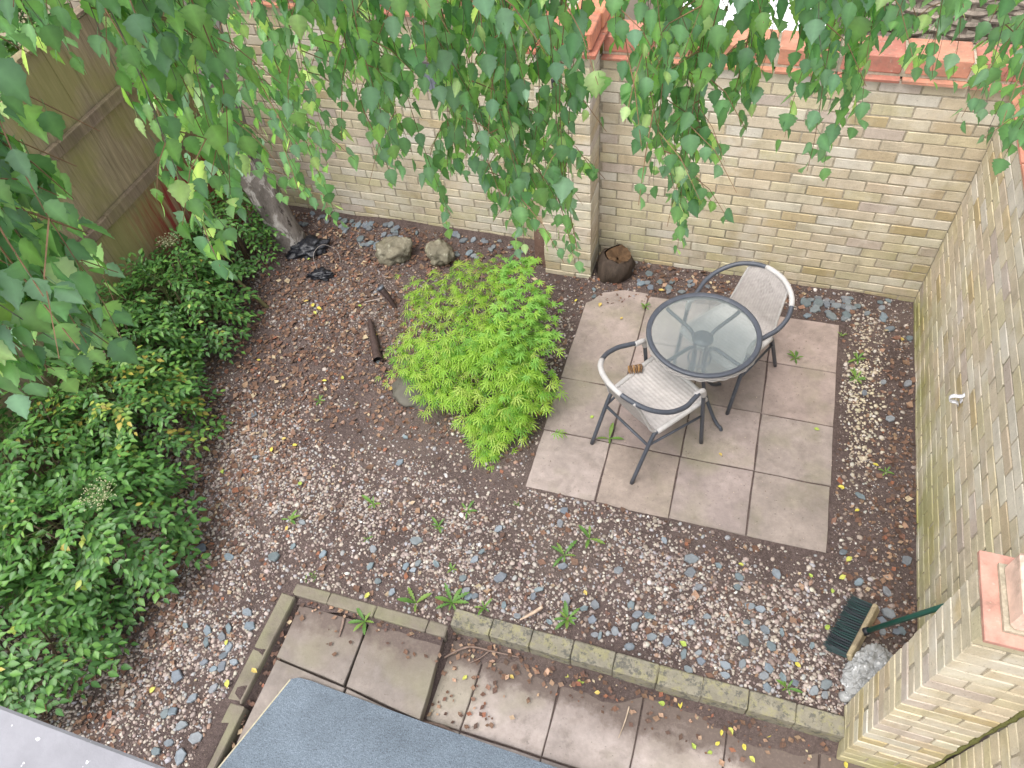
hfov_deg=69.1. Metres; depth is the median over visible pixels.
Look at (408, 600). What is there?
weed
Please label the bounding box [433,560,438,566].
slate chip
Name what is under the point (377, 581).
slate chip
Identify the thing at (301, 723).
flat roof
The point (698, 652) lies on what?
slate chip
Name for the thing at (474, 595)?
slate chip
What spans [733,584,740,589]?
slate chip
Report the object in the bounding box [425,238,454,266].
boulder
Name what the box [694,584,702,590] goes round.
slate chip
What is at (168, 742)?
slate chip
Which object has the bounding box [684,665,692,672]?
slate chip
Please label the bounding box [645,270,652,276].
slate chip
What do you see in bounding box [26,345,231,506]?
shrub
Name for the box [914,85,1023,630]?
brick wall
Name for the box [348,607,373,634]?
weed
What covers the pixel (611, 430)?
weed
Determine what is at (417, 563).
slate chip
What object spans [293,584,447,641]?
kerb
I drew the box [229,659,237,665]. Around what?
slate chip
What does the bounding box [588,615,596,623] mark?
slate chip
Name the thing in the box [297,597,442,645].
dirt
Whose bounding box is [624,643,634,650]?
slate chip
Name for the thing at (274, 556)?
slate chip
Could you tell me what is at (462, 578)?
slate chip
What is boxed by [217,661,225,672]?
slate chip
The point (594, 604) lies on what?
slate chip
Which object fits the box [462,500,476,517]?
weed
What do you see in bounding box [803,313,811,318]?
slate chip
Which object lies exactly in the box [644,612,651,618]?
slate chip
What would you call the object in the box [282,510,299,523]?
weed
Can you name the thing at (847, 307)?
slate chip
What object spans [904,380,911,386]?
slate chip
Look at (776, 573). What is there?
slate chip
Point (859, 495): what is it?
slate chip
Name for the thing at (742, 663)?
slate chip
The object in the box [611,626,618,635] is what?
slate chip
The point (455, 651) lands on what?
twig
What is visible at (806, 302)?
slate chip
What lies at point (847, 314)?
slate chip
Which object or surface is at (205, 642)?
slate chip
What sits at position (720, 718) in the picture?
dirt
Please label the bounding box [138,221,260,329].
shrub
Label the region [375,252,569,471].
japanese maple
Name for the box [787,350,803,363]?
weed
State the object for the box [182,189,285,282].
shrub
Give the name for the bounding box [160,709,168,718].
slate chip
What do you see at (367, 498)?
weed
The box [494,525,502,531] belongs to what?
slate chip
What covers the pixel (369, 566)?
slate chip
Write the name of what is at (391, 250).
boulder
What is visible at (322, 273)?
plastic scrap
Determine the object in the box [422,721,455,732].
twig
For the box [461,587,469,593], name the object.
slate chip
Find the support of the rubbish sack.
on the ground at (206, 747)
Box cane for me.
[213,260,268,307]
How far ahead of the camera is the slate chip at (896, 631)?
3.85 m
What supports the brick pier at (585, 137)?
on the ground at (206, 747)
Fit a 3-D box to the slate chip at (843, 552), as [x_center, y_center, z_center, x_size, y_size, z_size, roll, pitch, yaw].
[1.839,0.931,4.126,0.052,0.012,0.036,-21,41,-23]
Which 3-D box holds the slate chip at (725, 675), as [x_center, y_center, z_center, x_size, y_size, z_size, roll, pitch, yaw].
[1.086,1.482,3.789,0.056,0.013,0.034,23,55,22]
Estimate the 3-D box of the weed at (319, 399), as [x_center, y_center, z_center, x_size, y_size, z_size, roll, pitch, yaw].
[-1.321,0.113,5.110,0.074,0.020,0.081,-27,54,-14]
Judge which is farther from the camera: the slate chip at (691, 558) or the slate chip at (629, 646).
the slate chip at (691, 558)
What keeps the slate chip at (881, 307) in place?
on the ground at (206, 747)
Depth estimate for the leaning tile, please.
5.67 m
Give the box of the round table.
[646,292,762,430]
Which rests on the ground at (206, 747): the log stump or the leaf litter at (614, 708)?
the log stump
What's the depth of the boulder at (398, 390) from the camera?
4.99 m
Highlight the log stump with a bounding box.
[596,244,635,283]
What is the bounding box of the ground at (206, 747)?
[0,205,987,767]
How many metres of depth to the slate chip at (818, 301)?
5.27 m
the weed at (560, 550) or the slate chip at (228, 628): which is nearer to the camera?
the slate chip at (228, 628)
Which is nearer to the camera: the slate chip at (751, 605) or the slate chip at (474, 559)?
the slate chip at (751, 605)
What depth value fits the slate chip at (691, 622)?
3.96 m
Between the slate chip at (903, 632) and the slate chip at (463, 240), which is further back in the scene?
the slate chip at (463, 240)
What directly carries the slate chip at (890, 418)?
on the ground at (206, 747)
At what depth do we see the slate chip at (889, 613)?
3.91 m
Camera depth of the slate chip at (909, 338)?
5.01 m
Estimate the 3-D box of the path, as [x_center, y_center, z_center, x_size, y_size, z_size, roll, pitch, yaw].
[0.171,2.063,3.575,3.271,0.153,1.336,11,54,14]
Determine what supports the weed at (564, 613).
on the ground at (206, 747)
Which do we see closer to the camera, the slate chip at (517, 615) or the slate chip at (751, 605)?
the slate chip at (751, 605)
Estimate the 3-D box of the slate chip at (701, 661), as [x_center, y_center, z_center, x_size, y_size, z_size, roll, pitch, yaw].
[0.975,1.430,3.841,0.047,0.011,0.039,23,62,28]
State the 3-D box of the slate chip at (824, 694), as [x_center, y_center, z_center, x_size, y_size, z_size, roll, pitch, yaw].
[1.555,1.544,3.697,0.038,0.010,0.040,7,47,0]
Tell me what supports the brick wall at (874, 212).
on the ground at (206, 747)
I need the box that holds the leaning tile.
[534,229,545,264]
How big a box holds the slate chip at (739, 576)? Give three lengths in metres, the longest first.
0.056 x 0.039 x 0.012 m
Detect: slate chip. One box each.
[151,747,160,755]
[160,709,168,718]
[164,739,173,746]
[168,707,177,715]
[171,669,183,683]
[174,748,186,765]
[175,720,188,730]
[186,693,197,702]
[188,731,202,744]
[195,543,205,552]
[199,659,208,665]
[203,624,211,635]
[203,637,208,647]
[208,683,218,693]
[209,666,217,671]
[217,631,225,641]
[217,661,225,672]
[219,652,227,658]
[224,553,233,560]
[225,622,231,633]
[225,642,232,653]
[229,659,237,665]
[242,608,251,615]
[244,621,254,630]
[268,552,279,561]
[298,519,305,524]
[319,550,326,558]
[356,236,363,242]
[366,562,373,570]
[367,221,374,226]
[369,545,376,552]
[374,578,381,583]
[388,221,393,227]
[388,588,394,595]
[396,459,403,465]
[402,562,408,569]
[410,537,422,545]
[415,560,420,566]
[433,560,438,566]
[459,238,467,242]
[459,575,466,581]
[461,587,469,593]
[464,593,471,599]
[465,249,472,255]
[470,555,478,562]
[471,593,478,598]
[493,572,506,582]
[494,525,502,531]
[501,601,506,608]
[514,613,520,618]
[531,592,535,599]
[533,587,543,591]
[557,519,563,527]
[558,562,567,569]
[560,507,567,513]
[562,592,570,604]
[580,605,587,610]
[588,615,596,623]
[590,599,599,609]
[591,632,598,637]
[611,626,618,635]
[614,566,622,574]
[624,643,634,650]
[627,600,634,610]
[631,622,638,630]
[632,611,642,618]
[637,281,644,285]
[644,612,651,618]
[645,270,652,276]
[647,284,653,289]
[647,633,656,640]
[661,537,666,543]
[662,637,671,646]
[680,648,686,659]
[684,553,698,563]
[684,567,695,577]
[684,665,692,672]
[687,619,694,624]
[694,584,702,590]
[695,650,701,655]
[697,657,705,665]
[703,613,711,618]
[720,661,730,669]
[720,672,730,678]
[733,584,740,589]
[735,572,743,580]
[737,634,748,646]
[739,659,745,668]
[743,619,749,624]
[745,602,755,609]
[755,605,765,612]
[759,671,768,680]
[760,625,769,633]
[763,682,771,692]
[764,662,773,673]
[766,640,775,651]
[772,568,780,579]
[779,672,785,681]
[788,653,795,661]
[790,679,798,686]
[800,297,810,307]
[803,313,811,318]
[809,642,814,648]
[809,685,818,695]
[810,305,819,312]
[813,298,822,306]
[820,679,832,689]
[821,691,828,698]
[824,301,829,307]
[826,312,836,320]
[831,303,840,308]
[839,549,847,554]
[842,311,851,318]
[845,305,851,311]
[854,578,863,585]
[855,492,864,499]
[877,616,886,622]
[878,305,884,310]
[879,316,886,322]
[879,629,885,635]
[880,312,887,318]
[881,607,895,618]
[883,586,891,596]
[885,326,894,331]
[885,415,894,421]
[892,628,900,634]
[898,626,906,635]
[901,556,911,565]
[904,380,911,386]
[906,335,912,340]
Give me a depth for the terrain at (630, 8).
7.87 m
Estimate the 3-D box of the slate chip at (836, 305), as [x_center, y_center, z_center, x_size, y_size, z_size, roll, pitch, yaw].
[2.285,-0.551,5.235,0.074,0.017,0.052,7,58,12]
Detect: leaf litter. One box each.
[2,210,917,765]
[223,602,830,766]
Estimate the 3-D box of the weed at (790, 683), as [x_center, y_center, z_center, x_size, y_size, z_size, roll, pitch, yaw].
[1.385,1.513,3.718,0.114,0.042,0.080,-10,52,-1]
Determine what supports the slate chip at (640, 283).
on the ground at (206, 747)
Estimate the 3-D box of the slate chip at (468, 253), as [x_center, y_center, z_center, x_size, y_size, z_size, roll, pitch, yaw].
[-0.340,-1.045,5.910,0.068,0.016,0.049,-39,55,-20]
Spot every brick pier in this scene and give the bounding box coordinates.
[526,0,613,278]
[836,550,1023,767]
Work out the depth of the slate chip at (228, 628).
4.15 m
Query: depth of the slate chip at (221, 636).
4.13 m
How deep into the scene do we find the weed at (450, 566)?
4.27 m
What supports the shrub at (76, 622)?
on the ground at (206, 747)
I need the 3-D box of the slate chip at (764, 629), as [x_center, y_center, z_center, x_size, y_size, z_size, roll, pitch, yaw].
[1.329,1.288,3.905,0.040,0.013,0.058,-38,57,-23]
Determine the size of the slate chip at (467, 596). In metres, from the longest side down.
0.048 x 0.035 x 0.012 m
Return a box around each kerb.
[207,593,296,767]
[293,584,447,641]
[450,609,844,742]
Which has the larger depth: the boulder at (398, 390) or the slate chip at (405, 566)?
the boulder at (398, 390)
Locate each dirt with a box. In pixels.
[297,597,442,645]
[457,634,838,757]
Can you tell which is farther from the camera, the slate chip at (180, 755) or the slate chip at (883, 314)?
the slate chip at (883, 314)
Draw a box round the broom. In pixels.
[823,594,943,660]
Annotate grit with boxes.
[536,295,841,548]
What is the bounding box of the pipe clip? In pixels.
[949,393,964,405]
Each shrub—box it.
[0,380,156,596]
[0,427,212,650]
[0,545,138,717]
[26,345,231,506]
[38,278,207,436]
[116,239,263,386]
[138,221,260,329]
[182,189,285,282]
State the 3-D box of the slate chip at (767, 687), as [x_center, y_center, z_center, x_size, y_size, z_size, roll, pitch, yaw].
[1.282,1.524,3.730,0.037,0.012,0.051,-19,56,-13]
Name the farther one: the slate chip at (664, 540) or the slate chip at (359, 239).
the slate chip at (359, 239)
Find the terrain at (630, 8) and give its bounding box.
[598,0,1023,737]
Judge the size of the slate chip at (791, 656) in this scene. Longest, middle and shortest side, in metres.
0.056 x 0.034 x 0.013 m
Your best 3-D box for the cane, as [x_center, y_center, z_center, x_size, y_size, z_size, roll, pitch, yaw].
[-2.098,-0.794,5.665,0.481,0.461,0.034,22,57,21]
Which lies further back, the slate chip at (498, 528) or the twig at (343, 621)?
the slate chip at (498, 528)
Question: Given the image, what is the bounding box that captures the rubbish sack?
[285,234,330,260]
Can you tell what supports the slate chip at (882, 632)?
on the ground at (206, 747)
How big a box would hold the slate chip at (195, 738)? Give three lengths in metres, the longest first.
0.066 x 0.063 x 0.017 m
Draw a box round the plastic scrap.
[306,244,340,280]
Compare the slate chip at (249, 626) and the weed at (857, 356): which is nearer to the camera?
the slate chip at (249, 626)
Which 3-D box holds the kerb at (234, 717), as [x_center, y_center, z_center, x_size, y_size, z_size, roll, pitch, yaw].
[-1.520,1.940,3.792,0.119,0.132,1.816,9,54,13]
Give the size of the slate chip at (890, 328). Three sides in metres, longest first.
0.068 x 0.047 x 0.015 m
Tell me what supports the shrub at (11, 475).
on the ground at (206, 747)
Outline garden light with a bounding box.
[376,284,396,308]
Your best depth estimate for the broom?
3.77 m
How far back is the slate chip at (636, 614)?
4.01 m
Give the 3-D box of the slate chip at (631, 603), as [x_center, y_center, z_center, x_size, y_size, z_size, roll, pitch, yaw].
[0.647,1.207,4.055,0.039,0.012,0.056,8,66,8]
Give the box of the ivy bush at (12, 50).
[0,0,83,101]
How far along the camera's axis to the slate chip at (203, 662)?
4.05 m
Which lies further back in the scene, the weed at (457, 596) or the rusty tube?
the rusty tube
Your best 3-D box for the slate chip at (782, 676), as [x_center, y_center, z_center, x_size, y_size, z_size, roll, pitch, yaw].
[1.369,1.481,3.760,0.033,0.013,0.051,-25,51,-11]
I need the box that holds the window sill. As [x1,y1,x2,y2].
[0,706,164,767]
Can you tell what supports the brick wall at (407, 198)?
on the ground at (206, 747)
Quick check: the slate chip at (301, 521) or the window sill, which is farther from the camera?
the slate chip at (301, 521)
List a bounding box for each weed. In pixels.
[211,420,226,435]
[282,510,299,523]
[314,395,324,405]
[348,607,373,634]
[361,495,380,507]
[397,587,431,611]
[432,517,444,532]
[435,583,469,609]
[447,563,456,572]
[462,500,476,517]
[475,598,492,614]
[551,540,577,566]
[554,601,579,629]
[578,525,604,547]
[597,423,623,443]
[776,679,802,694]
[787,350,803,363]
[848,352,865,364]
[849,368,865,383]
[879,466,893,475]
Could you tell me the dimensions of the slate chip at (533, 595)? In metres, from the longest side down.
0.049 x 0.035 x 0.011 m
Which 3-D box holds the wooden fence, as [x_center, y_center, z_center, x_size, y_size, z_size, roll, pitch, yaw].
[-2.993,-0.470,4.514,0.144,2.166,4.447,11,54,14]
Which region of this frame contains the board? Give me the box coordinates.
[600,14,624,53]
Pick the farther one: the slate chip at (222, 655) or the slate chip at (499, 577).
the slate chip at (499, 577)
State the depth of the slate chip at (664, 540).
4.26 m
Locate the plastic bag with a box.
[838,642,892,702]
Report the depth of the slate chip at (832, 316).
5.17 m
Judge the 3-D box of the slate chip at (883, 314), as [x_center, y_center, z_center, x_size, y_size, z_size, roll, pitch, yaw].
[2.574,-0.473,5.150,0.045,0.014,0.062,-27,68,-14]
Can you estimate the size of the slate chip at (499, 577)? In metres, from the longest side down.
0.082 x 0.058 x 0.018 m
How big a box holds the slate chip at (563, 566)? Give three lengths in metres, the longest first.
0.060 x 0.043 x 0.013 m
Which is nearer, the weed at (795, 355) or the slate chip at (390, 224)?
the weed at (795, 355)
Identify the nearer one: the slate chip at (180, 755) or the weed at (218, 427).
the slate chip at (180, 755)
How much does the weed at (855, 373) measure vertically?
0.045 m
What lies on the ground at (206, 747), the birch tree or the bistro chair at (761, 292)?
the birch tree
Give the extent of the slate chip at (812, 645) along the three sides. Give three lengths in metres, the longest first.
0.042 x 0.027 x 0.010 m
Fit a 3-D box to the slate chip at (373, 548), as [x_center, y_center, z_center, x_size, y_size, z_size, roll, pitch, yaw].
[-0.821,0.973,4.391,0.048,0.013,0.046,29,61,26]
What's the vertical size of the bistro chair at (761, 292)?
0.762 m
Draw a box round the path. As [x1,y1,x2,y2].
[237,606,864,767]
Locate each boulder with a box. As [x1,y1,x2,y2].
[375,236,412,266]
[392,372,447,409]
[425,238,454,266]
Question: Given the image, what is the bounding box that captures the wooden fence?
[0,4,252,520]
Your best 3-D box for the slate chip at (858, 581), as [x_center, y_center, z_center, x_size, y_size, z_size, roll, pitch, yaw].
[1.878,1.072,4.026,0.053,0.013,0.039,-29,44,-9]
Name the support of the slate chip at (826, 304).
on the ground at (206, 747)
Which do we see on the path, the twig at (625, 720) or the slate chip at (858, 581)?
the twig at (625, 720)
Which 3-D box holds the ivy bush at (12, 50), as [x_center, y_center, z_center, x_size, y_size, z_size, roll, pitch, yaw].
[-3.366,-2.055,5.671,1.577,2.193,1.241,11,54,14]
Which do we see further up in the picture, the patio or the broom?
the patio
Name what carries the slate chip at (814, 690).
on the ground at (206, 747)
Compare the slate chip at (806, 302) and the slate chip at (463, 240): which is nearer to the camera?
the slate chip at (806, 302)
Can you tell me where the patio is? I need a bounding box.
[526,290,838,552]
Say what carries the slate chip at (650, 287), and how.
on the ground at (206, 747)
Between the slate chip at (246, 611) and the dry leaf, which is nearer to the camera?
the slate chip at (246, 611)
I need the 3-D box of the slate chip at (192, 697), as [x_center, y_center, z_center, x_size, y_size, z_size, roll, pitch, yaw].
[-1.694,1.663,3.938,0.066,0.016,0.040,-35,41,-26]
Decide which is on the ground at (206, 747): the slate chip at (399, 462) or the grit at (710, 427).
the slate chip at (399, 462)
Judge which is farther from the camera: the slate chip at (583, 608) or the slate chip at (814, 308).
the slate chip at (814, 308)
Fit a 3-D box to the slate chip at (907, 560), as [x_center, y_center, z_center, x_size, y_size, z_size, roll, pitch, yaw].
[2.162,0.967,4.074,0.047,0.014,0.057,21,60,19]
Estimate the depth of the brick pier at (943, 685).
2.68 m
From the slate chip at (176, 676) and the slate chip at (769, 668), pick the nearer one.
the slate chip at (769, 668)
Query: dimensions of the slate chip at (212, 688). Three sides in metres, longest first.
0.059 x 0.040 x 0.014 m
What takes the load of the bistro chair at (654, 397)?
on the patio
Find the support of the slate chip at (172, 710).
on the ground at (206, 747)
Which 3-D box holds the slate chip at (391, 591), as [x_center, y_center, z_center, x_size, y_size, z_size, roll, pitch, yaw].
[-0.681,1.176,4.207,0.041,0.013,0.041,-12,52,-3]
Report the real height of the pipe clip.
0.092 m
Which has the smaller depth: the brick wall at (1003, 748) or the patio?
the brick wall at (1003, 748)
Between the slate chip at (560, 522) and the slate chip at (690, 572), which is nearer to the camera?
the slate chip at (690, 572)
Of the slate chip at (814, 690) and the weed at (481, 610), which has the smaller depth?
the slate chip at (814, 690)
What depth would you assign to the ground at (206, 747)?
4.47 m
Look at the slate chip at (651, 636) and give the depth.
3.93 m
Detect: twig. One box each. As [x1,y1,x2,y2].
[339,618,344,636]
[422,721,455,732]
[444,646,518,662]
[520,605,542,619]
[618,706,629,737]
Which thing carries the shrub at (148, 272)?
on the ground at (206, 747)
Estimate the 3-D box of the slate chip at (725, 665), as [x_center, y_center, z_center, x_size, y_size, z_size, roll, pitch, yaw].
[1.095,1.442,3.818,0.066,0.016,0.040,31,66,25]
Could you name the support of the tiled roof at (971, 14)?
on the terrain at (630, 8)
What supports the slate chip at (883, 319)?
on the ground at (206, 747)
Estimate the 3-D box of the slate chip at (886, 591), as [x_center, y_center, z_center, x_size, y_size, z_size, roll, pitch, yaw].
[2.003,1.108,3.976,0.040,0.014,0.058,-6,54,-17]
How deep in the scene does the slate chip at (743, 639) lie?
3.88 m
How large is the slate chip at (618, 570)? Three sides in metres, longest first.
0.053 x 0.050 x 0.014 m
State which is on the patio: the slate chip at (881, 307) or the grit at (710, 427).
the grit at (710, 427)
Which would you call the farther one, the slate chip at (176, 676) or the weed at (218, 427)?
the weed at (218, 427)
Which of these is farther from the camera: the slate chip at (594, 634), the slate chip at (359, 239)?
the slate chip at (359, 239)
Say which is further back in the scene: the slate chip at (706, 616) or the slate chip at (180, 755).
the slate chip at (706, 616)
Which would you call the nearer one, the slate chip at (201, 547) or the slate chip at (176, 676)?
the slate chip at (176, 676)
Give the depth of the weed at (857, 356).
4.93 m
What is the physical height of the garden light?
0.222 m
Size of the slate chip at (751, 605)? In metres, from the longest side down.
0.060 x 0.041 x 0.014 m
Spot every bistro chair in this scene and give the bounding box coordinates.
[590,338,707,484]
[672,261,794,414]
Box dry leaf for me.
[628,364,642,373]
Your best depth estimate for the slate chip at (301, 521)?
4.54 m
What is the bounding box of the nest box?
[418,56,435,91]
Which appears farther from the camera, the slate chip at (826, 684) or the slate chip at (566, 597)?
the slate chip at (566, 597)
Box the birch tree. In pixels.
[0,0,1023,419]
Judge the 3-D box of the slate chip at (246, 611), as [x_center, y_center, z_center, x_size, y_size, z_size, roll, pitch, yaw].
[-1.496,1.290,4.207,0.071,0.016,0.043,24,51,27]
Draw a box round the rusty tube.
[368,319,382,362]
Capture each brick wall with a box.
[0,0,80,93]
[222,0,542,239]
[598,20,1023,301]
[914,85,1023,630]
[937,717,1023,767]
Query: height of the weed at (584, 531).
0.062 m
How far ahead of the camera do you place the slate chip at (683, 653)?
3.86 m
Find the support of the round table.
on the patio
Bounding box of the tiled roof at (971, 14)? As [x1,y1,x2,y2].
[866,0,1023,44]
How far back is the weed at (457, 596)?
4.14 m
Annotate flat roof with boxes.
[218,677,556,767]
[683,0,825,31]
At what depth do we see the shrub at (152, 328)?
4.91 m
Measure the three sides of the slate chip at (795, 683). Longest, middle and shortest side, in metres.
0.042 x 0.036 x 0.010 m

